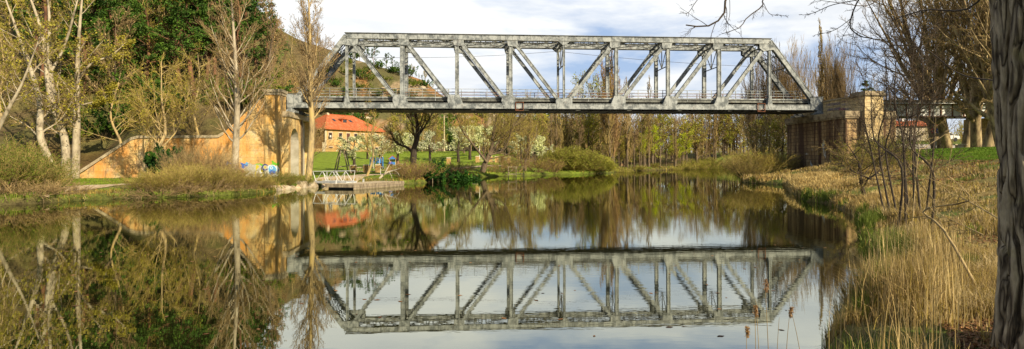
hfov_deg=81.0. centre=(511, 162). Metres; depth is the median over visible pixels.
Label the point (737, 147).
budding tree
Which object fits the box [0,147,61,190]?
riverside bush
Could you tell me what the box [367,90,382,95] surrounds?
scrub bush
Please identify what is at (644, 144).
willow tree
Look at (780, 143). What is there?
budding tree
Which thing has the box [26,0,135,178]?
poplar tree
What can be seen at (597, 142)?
budding tree
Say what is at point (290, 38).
budding tree
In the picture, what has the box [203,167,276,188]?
riverside bush
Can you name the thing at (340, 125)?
stone house
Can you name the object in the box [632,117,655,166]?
budding tree
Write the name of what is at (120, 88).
scrub bush
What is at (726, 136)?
budding tree
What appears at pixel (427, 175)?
ivy bush
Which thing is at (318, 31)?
bare tree
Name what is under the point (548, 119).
budding tree
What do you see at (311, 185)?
boulder
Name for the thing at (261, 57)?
bare tree
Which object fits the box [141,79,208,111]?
scrub bush
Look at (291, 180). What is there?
riverside bush
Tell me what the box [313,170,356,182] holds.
gangway
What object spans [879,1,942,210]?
sapling
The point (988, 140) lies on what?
old poplar
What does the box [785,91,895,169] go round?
bridge abutment
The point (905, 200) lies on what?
sapling
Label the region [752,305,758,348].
reed
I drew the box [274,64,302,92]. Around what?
bare tree
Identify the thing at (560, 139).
lombardy poplar
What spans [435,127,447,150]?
budding tree
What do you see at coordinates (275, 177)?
riverside bush
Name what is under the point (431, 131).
bare tree
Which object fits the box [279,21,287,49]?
bare tree
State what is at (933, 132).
sapling
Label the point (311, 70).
poplar tree
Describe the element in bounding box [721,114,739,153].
budding tree
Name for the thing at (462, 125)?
budding tree
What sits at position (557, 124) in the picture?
bare tree
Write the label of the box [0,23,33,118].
budding tree
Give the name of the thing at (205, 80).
scrub bush
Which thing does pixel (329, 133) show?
window
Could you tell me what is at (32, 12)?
bare tree
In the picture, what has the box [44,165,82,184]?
riverside bush
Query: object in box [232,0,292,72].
pine tree
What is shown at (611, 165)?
round bush
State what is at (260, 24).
pine tree
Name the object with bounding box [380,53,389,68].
pine tree
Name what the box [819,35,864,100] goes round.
bare poplar
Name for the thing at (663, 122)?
budding tree
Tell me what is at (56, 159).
riverside bush
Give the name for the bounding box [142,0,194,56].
pine tree
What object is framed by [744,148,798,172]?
riverside bush
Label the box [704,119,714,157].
bare tree
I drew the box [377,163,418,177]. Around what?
riverside bush
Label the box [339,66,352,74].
scrub bush
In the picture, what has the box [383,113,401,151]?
bare tree
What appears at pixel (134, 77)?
scrub bush
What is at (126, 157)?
retaining wall
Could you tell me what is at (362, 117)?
scrub bush
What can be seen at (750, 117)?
bare poplar
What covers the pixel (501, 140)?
willow tree
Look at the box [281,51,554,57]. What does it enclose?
power line
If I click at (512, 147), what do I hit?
blossom tree
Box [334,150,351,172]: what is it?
timber frame
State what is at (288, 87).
scrub bush
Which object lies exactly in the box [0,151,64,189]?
riverside bush
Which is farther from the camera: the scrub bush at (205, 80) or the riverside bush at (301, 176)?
the scrub bush at (205, 80)
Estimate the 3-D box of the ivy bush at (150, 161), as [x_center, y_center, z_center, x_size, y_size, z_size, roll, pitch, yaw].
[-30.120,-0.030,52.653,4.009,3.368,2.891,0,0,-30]
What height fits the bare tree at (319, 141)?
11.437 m
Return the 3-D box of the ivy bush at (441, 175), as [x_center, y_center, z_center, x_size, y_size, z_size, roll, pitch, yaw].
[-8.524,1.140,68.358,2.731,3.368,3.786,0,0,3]
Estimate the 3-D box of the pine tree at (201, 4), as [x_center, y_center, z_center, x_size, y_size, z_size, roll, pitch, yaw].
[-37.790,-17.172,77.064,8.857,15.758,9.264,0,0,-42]
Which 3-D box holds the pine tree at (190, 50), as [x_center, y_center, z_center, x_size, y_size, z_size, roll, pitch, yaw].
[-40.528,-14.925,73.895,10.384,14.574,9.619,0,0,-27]
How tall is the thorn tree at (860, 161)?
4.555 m
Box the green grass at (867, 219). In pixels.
[742,148,999,348]
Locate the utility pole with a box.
[440,115,446,150]
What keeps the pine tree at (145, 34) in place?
on the ground at (96, 148)
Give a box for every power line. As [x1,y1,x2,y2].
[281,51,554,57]
[567,52,860,68]
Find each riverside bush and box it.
[0,132,25,155]
[0,132,63,158]
[0,139,78,185]
[0,143,76,189]
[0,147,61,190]
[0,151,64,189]
[1,141,65,183]
[21,150,81,181]
[21,159,78,187]
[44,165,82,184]
[103,173,187,191]
[111,166,210,191]
[139,166,208,189]
[144,159,208,174]
[146,160,229,188]
[155,145,193,169]
[161,138,222,174]
[162,163,236,188]
[172,161,261,189]
[192,137,241,171]
[203,164,264,188]
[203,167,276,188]
[208,154,252,173]
[238,174,286,186]
[258,169,292,182]
[259,179,289,186]
[276,172,303,185]
[288,171,317,185]
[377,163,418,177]
[389,160,447,179]
[393,158,435,179]
[445,162,479,178]
[449,160,478,175]
[480,159,520,172]
[496,152,530,172]
[505,154,566,172]
[540,159,565,171]
[617,166,638,171]
[634,165,645,170]
[650,162,661,167]
[669,167,682,169]
[676,160,699,168]
[681,160,711,168]
[690,156,722,167]
[704,157,733,167]
[706,165,724,168]
[717,154,781,178]
[718,144,800,175]
[722,147,802,174]
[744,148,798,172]
[748,150,802,171]
[830,137,911,169]
[834,134,917,164]
[838,131,921,167]
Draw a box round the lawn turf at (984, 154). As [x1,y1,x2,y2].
[908,146,998,160]
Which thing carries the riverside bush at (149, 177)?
on the ground at (96, 148)
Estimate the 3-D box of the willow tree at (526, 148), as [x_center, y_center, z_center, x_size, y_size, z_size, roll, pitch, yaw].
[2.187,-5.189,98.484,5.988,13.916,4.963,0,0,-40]
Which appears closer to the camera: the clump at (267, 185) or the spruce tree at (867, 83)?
the clump at (267, 185)
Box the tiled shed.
[896,119,928,139]
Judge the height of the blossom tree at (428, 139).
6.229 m
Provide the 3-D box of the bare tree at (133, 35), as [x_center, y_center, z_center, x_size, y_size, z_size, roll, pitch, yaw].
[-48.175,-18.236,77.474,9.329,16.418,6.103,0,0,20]
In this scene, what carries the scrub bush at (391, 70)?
on the ground at (96, 148)
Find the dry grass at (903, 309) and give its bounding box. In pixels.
[742,151,999,348]
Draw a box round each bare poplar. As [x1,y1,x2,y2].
[738,63,765,154]
[741,47,777,153]
[761,38,792,149]
[773,36,811,138]
[787,45,823,115]
[813,33,855,99]
[813,41,839,99]
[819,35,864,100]
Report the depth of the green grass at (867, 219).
12.53 m
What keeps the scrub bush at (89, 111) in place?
on the ground at (96, 148)
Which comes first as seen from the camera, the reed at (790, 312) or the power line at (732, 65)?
the reed at (790, 312)
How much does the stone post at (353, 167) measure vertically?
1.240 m
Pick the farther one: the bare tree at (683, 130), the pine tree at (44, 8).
the bare tree at (683, 130)
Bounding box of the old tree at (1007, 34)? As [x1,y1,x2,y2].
[679,0,1023,348]
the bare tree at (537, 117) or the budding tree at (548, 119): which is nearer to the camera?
the bare tree at (537, 117)
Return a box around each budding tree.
[0,0,26,73]
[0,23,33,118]
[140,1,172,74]
[288,29,298,53]
[383,113,411,136]
[418,113,434,151]
[425,113,448,145]
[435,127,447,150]
[449,113,476,152]
[457,119,475,148]
[471,113,496,150]
[495,113,515,154]
[522,118,548,158]
[531,113,549,156]
[536,113,565,135]
[545,113,568,155]
[570,71,594,150]
[573,114,604,150]
[580,70,602,151]
[587,77,603,153]
[615,135,632,166]
[618,145,634,166]
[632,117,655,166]
[636,114,679,162]
[651,114,676,166]
[665,114,680,161]
[670,114,698,163]
[686,114,709,163]
[698,114,722,156]
[710,115,732,154]
[712,97,737,154]
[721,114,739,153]
[730,114,746,152]
[734,114,748,154]
[744,118,767,152]
[746,114,786,152]
[764,114,790,170]
[955,120,963,142]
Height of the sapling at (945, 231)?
2.394 m
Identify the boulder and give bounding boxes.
[294,181,307,187]
[307,181,315,187]
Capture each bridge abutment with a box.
[262,89,308,176]
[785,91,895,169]
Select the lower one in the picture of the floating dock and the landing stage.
the floating dock
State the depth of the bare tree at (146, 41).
74.86 m
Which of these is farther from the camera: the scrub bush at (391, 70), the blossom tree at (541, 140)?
the scrub bush at (391, 70)
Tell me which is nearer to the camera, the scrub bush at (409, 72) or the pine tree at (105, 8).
the pine tree at (105, 8)
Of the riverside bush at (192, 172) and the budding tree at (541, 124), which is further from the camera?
the budding tree at (541, 124)
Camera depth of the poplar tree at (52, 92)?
57.42 m
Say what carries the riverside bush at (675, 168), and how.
on the ground at (96, 148)
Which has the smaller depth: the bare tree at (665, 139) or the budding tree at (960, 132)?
the budding tree at (960, 132)
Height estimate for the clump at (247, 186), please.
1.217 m
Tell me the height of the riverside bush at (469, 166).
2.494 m
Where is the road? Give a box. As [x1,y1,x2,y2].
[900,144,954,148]
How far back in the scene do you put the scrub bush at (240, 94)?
66.06 m
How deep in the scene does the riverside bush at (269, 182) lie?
45.22 m
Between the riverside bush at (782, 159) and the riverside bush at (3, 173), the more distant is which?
the riverside bush at (782, 159)
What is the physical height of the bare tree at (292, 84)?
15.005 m
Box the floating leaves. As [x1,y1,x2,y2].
[57,201,825,336]
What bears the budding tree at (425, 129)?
on the ground at (96, 148)
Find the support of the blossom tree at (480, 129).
on the ground at (96, 148)
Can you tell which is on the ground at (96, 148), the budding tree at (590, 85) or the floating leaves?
the budding tree at (590, 85)
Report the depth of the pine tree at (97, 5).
73.19 m
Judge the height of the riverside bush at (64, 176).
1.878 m
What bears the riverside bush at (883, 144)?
on the ground at (96, 148)
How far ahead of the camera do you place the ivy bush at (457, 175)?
73.17 m
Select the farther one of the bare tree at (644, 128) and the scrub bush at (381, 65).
the scrub bush at (381, 65)
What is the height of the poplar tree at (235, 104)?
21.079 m
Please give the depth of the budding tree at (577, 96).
149.66 m
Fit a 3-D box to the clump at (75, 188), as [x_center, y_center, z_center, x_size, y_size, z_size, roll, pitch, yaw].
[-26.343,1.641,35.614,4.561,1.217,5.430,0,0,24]
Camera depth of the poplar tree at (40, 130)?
55.98 m
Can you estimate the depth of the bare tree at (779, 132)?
89.62 m
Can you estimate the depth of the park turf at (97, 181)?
70.81 m
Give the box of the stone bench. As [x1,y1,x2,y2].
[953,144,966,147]
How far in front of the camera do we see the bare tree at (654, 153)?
194.51 m
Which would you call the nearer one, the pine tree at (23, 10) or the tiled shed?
the pine tree at (23, 10)
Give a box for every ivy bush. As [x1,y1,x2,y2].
[143,142,193,179]
[421,167,438,181]
[424,157,450,181]
[444,169,481,180]
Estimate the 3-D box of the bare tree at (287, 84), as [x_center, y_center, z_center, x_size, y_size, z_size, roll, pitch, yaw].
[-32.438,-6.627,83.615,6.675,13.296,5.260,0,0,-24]
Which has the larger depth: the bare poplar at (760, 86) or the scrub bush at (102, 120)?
the bare poplar at (760, 86)
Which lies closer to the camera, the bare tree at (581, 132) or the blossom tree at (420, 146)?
the blossom tree at (420, 146)
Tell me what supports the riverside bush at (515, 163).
on the ground at (96, 148)
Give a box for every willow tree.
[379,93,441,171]
[448,96,535,172]
[510,90,541,170]
[639,127,648,166]
[646,125,662,164]
[665,135,684,166]
[677,129,693,162]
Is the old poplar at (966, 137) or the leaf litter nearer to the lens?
the leaf litter
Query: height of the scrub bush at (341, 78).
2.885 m
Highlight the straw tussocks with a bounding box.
[743,170,925,344]
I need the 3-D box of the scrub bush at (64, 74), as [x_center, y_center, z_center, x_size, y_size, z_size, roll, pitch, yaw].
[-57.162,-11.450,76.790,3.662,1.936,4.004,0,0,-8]
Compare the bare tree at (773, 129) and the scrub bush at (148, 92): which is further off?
the bare tree at (773, 129)
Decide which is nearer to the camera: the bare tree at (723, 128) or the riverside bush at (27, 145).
the riverside bush at (27, 145)
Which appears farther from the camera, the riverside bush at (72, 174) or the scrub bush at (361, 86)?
the scrub bush at (361, 86)
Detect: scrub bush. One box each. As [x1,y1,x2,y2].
[40,78,73,91]
[50,121,105,141]
[53,66,80,77]
[54,73,104,95]
[55,49,75,63]
[61,60,111,78]
[64,62,132,90]
[64,104,101,117]
[80,109,137,138]
[92,100,152,126]
[100,81,138,97]
[111,70,181,92]
[118,88,145,100]
[121,89,178,116]
[123,58,173,77]
[124,66,162,81]
[124,77,164,91]
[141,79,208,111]
[200,85,222,104]
[202,72,243,89]
[207,82,231,105]
[221,83,262,108]
[224,87,263,106]
[225,73,293,92]
[240,76,284,88]
[241,79,281,98]
[249,65,283,80]
[329,79,342,86]
[330,76,344,81]
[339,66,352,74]
[340,50,359,59]
[346,113,377,121]
[355,70,372,77]
[355,82,373,89]
[359,73,375,80]
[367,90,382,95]
[370,60,387,68]
[386,65,398,72]
[393,66,417,76]
[408,78,420,86]
[415,79,433,86]
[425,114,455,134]
[441,133,456,142]
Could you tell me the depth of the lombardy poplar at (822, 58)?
111.89 m
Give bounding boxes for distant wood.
[518,113,962,152]
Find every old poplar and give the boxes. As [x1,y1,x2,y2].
[836,0,953,148]
[864,0,976,147]
[911,0,995,146]
[912,0,992,104]
[913,0,990,147]
[917,0,986,146]
[944,1,994,146]
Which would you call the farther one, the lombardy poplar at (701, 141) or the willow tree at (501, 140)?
the lombardy poplar at (701, 141)
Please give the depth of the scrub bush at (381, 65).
234.10 m
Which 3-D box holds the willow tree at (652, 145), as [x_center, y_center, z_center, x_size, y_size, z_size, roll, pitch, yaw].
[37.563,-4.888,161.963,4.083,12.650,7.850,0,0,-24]
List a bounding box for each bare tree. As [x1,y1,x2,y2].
[13,0,54,50]
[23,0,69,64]
[68,4,144,122]
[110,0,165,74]
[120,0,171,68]
[249,25,287,83]
[255,0,288,80]
[267,69,298,97]
[271,63,297,85]
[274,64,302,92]
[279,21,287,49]
[279,66,294,92]
[281,40,290,75]
[284,72,301,99]
[306,113,334,158]
[307,8,329,64]
[314,33,339,89]
[328,41,339,78]
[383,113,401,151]
[419,113,442,152]
[478,113,495,144]
[507,114,531,156]
[531,113,553,163]
[532,116,550,162]
[535,113,570,146]
[537,113,569,149]
[557,114,571,151]
[562,114,585,147]
[566,114,576,146]
[575,114,585,148]
[583,114,596,151]
[589,114,603,152]
[592,117,621,153]
[603,114,620,160]
[615,115,629,162]
[617,97,655,166]
[619,114,629,166]
[623,114,639,166]
[624,114,654,165]
[628,117,639,166]
[638,117,653,164]
[642,114,671,162]
[650,114,674,164]
[665,118,682,156]
[666,118,696,156]
[670,97,694,163]
[671,114,720,158]
[677,116,696,157]
[688,95,712,152]
[698,114,726,158]
[701,121,712,158]
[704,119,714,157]
[707,114,736,147]
[712,114,742,154]
[717,117,745,154]
[718,124,733,154]
[728,114,737,153]
[736,116,758,156]
[743,119,775,153]
[753,114,778,156]
[759,114,786,152]
[764,114,788,155]
[773,115,791,153]
[868,72,889,98]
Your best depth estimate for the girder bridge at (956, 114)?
71.32 m
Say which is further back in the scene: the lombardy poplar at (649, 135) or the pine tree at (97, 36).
the lombardy poplar at (649, 135)
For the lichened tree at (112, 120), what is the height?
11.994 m
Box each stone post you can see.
[350,165,356,172]
[363,164,368,172]
[375,164,380,172]
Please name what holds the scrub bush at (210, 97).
on the ground at (96, 148)
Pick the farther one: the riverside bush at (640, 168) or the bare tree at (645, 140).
the bare tree at (645, 140)
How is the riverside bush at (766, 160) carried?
on the ground at (96, 148)
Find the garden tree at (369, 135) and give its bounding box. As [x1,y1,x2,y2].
[352,99,390,175]
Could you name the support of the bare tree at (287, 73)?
on the ground at (96, 148)
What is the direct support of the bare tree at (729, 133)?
on the ground at (96, 148)
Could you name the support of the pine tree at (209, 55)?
on the ground at (96, 148)
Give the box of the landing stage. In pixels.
[507,166,523,177]
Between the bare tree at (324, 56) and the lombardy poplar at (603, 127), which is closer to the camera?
the lombardy poplar at (603, 127)
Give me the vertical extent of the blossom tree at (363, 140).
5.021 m
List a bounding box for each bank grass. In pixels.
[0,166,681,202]
[56,166,680,201]
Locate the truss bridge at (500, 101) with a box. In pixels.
[286,32,823,117]
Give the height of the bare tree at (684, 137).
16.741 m
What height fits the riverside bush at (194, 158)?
3.572 m
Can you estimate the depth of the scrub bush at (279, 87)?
66.39 m
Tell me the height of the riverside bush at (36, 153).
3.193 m
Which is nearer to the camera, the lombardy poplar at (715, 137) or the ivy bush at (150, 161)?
the ivy bush at (150, 161)
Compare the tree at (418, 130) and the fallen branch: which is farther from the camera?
the tree at (418, 130)
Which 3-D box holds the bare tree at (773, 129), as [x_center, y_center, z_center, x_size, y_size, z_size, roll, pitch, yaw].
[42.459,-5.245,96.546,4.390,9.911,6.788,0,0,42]
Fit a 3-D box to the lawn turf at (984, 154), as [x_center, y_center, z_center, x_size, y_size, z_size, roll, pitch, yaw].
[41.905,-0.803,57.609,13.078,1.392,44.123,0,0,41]
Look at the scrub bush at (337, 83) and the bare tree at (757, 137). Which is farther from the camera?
the scrub bush at (337, 83)
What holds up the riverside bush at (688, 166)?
on the ground at (96, 148)
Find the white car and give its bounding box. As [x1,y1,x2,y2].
[928,132,959,141]
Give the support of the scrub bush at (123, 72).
on the ground at (96, 148)
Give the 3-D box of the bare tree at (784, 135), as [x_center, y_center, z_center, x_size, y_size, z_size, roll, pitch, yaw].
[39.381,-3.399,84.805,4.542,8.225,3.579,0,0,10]
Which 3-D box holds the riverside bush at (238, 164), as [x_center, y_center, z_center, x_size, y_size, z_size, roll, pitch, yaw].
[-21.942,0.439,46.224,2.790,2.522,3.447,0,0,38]
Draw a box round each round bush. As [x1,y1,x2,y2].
[535,144,609,171]
[579,153,618,172]
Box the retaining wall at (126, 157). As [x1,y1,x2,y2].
[80,98,264,177]
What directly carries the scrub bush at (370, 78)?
on the ground at (96, 148)
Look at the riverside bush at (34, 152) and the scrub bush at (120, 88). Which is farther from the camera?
the scrub bush at (120, 88)
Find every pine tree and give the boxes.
[0,0,65,49]
[0,1,21,43]
[8,0,99,91]
[51,0,116,94]
[55,0,129,62]
[64,6,119,56]
[90,0,148,88]
[103,0,150,79]
[106,0,179,82]
[118,0,170,70]
[134,0,224,98]
[136,0,223,94]
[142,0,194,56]
[145,0,184,79]
[178,0,259,86]
[187,0,243,79]
[198,0,277,77]
[212,0,267,80]
[217,3,270,57]
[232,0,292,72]
[251,10,288,79]
[364,47,370,56]
[368,47,379,62]
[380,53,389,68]
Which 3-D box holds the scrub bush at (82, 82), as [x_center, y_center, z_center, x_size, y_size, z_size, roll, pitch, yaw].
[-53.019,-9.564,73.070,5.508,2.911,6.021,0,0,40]
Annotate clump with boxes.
[0,176,63,202]
[0,179,101,198]
[2,177,95,198]
[25,182,110,197]
[112,186,167,199]
[114,182,204,198]
[149,178,222,196]
[166,177,254,195]
[216,180,269,192]
[246,181,284,189]
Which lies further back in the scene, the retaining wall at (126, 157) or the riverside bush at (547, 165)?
the riverside bush at (547, 165)
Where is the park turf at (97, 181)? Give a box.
[14,151,573,189]
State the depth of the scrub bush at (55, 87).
73.06 m
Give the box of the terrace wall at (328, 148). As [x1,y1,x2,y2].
[314,142,364,151]
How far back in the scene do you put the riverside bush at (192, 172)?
39.75 m
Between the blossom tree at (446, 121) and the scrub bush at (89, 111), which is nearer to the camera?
the scrub bush at (89, 111)
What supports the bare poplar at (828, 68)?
on the ground at (96, 148)
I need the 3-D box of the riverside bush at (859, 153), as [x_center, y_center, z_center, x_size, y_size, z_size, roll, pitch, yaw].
[29.387,-0.636,49.789,6.483,3.005,5.522,0,0,-15]
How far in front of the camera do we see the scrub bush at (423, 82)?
228.45 m
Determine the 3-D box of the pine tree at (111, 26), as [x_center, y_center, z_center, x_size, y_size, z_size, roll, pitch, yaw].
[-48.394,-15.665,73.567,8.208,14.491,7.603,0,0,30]
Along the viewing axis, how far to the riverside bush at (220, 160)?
44.65 m
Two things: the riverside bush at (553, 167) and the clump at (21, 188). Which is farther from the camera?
the riverside bush at (553, 167)
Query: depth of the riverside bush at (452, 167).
76.50 m
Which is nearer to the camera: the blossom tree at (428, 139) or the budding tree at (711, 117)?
the blossom tree at (428, 139)
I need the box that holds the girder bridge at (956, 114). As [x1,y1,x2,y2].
[844,92,987,142]
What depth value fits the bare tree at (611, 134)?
136.75 m
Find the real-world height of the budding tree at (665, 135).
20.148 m
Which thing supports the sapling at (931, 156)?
on the ground at (96, 148)
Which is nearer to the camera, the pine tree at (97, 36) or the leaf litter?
the leaf litter
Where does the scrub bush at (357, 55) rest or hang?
on the ground at (96, 148)
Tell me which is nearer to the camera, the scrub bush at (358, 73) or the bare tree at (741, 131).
the bare tree at (741, 131)
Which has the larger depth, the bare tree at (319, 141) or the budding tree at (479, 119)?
the budding tree at (479, 119)
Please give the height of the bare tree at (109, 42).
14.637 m
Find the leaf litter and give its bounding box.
[871,155,998,348]
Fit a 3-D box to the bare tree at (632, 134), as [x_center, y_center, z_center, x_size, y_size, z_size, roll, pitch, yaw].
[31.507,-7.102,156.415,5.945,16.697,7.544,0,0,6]
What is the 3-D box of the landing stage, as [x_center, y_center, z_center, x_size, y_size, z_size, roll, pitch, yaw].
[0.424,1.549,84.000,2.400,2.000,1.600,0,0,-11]
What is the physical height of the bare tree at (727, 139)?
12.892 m
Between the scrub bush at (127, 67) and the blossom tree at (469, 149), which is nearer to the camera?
the scrub bush at (127, 67)
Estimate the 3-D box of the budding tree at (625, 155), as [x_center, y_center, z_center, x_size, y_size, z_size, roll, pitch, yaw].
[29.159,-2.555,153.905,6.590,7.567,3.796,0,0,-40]
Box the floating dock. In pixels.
[325,179,403,188]
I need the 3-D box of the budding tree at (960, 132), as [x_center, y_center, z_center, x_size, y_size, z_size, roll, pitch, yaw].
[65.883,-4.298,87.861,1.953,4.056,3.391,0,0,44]
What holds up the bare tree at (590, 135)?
on the ground at (96, 148)
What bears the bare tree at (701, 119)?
on the ground at (96, 148)
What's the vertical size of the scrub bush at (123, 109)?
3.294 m
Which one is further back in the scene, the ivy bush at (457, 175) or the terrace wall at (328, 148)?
the terrace wall at (328, 148)
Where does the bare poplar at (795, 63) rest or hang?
on the ground at (96, 148)
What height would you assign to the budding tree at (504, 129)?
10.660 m
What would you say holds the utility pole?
on the ground at (96, 148)
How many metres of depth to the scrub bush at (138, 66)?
76.05 m
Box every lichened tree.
[55,33,157,144]
[113,51,209,152]
[158,41,225,134]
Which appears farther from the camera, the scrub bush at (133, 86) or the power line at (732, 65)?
the power line at (732, 65)
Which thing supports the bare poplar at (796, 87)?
on the ground at (96, 148)
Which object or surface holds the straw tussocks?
on the ground at (96, 148)
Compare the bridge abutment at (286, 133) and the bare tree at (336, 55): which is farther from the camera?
the bare tree at (336, 55)
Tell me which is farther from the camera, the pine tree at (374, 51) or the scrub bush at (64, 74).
the pine tree at (374, 51)
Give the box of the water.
[0,168,867,348]
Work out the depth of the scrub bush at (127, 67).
76.12 m
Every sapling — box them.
[824,4,939,208]
[837,30,897,209]
[840,59,944,226]
[849,43,927,210]
[854,0,949,225]
[858,120,997,287]
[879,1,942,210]
[879,20,944,209]
[880,7,963,209]
[883,61,976,228]
[892,13,982,210]
[905,104,965,232]
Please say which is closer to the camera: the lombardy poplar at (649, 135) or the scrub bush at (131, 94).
the scrub bush at (131, 94)
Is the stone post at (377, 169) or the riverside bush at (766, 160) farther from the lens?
the stone post at (377, 169)
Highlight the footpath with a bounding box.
[25,165,506,196]
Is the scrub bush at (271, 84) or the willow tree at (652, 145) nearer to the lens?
the scrub bush at (271, 84)
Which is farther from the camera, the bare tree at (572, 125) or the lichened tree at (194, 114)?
the bare tree at (572, 125)
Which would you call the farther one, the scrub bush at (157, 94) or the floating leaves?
the scrub bush at (157, 94)
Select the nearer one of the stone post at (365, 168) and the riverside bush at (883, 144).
the riverside bush at (883, 144)
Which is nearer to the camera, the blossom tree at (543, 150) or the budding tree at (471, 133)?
the blossom tree at (543, 150)
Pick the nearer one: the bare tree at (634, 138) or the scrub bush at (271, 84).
the scrub bush at (271, 84)
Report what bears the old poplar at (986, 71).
on the ground at (96, 148)
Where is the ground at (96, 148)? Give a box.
[0,0,999,348]
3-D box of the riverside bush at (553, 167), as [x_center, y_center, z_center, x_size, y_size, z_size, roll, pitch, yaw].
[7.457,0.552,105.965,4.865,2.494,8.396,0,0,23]
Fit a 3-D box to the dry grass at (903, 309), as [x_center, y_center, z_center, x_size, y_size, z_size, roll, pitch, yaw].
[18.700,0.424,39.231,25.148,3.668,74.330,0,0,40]
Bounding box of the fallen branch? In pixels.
[379,164,399,178]
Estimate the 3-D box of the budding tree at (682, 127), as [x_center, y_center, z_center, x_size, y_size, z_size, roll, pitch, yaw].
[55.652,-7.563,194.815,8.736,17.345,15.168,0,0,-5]
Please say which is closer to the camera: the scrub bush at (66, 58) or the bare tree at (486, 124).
the scrub bush at (66, 58)
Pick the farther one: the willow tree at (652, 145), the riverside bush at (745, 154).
the willow tree at (652, 145)
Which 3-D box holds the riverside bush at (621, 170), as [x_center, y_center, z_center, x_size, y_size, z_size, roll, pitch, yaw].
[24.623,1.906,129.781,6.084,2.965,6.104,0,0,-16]
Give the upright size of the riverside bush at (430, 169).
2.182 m
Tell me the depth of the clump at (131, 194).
36.97 m
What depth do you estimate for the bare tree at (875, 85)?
122.21 m
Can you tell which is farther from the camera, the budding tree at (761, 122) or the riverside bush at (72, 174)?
the budding tree at (761, 122)
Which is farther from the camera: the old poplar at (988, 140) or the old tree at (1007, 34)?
the old poplar at (988, 140)
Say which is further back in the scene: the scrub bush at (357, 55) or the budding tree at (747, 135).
the scrub bush at (357, 55)
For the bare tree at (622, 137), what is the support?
on the ground at (96, 148)
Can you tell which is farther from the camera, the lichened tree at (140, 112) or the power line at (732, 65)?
the power line at (732, 65)
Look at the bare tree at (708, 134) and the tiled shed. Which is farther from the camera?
the bare tree at (708, 134)
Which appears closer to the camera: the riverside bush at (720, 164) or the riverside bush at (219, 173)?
the riverside bush at (219, 173)
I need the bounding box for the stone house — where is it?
[314,113,383,150]
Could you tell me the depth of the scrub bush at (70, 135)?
65.76 m
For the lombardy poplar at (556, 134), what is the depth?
141.80 m
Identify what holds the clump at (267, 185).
on the ground at (96, 148)
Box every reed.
[745,325,749,348]
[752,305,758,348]
[763,278,768,348]
[786,307,793,348]
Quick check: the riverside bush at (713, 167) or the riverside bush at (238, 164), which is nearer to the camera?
the riverside bush at (238, 164)
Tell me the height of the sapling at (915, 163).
6.683 m
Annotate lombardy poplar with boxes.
[523,113,530,165]
[547,113,554,152]
[553,113,558,148]
[556,113,563,148]
[563,113,569,147]
[596,50,625,164]
[602,72,614,156]
[622,77,633,167]
[644,76,652,166]
[672,114,678,166]
[693,95,699,160]
[698,115,704,159]
[705,118,707,158]
[711,115,717,157]
[711,116,717,159]
[814,18,826,99]
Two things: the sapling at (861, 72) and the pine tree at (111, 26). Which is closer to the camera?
the sapling at (861, 72)
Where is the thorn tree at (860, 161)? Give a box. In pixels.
[809,117,919,195]
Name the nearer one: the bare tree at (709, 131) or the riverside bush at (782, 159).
the riverside bush at (782, 159)
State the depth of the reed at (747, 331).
4.40 m
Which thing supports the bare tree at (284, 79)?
on the ground at (96, 148)
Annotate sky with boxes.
[260,0,983,152]
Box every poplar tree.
[0,0,89,161]
[0,11,68,130]
[1,0,85,177]
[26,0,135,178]
[193,0,280,168]
[285,0,336,180]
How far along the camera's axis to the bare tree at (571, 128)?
147.02 m
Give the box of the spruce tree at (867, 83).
[860,80,874,90]
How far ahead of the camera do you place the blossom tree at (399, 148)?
106.66 m
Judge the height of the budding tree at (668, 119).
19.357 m
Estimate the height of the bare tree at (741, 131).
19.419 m
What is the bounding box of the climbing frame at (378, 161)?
[371,157,382,168]
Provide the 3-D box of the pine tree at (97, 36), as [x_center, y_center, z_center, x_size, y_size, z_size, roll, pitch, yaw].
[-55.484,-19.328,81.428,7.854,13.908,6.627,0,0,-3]
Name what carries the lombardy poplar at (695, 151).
on the ground at (96, 148)
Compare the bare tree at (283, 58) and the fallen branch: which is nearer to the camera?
the fallen branch
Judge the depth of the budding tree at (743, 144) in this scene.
214.34 m
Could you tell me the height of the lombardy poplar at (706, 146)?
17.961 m
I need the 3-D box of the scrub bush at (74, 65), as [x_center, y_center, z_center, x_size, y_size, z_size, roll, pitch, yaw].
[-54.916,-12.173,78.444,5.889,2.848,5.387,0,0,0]
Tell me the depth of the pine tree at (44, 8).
73.90 m
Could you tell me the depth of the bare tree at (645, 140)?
194.99 m
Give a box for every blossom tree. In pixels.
[336,133,365,164]
[359,135,371,158]
[371,133,388,166]
[390,132,409,161]
[405,127,428,160]
[418,130,440,160]
[437,126,469,161]
[453,124,484,159]
[471,124,499,156]
[509,133,535,162]
[519,135,545,164]
[536,144,554,159]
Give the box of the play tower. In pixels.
[388,156,396,165]
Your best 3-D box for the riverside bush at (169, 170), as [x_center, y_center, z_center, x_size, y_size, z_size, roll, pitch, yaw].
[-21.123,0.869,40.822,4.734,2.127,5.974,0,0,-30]
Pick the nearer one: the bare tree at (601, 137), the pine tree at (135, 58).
the pine tree at (135, 58)
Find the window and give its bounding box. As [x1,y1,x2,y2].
[328,132,332,139]
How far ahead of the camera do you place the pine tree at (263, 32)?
85.16 m
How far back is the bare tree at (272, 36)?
76.05 m
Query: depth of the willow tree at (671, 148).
177.83 m
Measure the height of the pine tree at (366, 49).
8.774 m

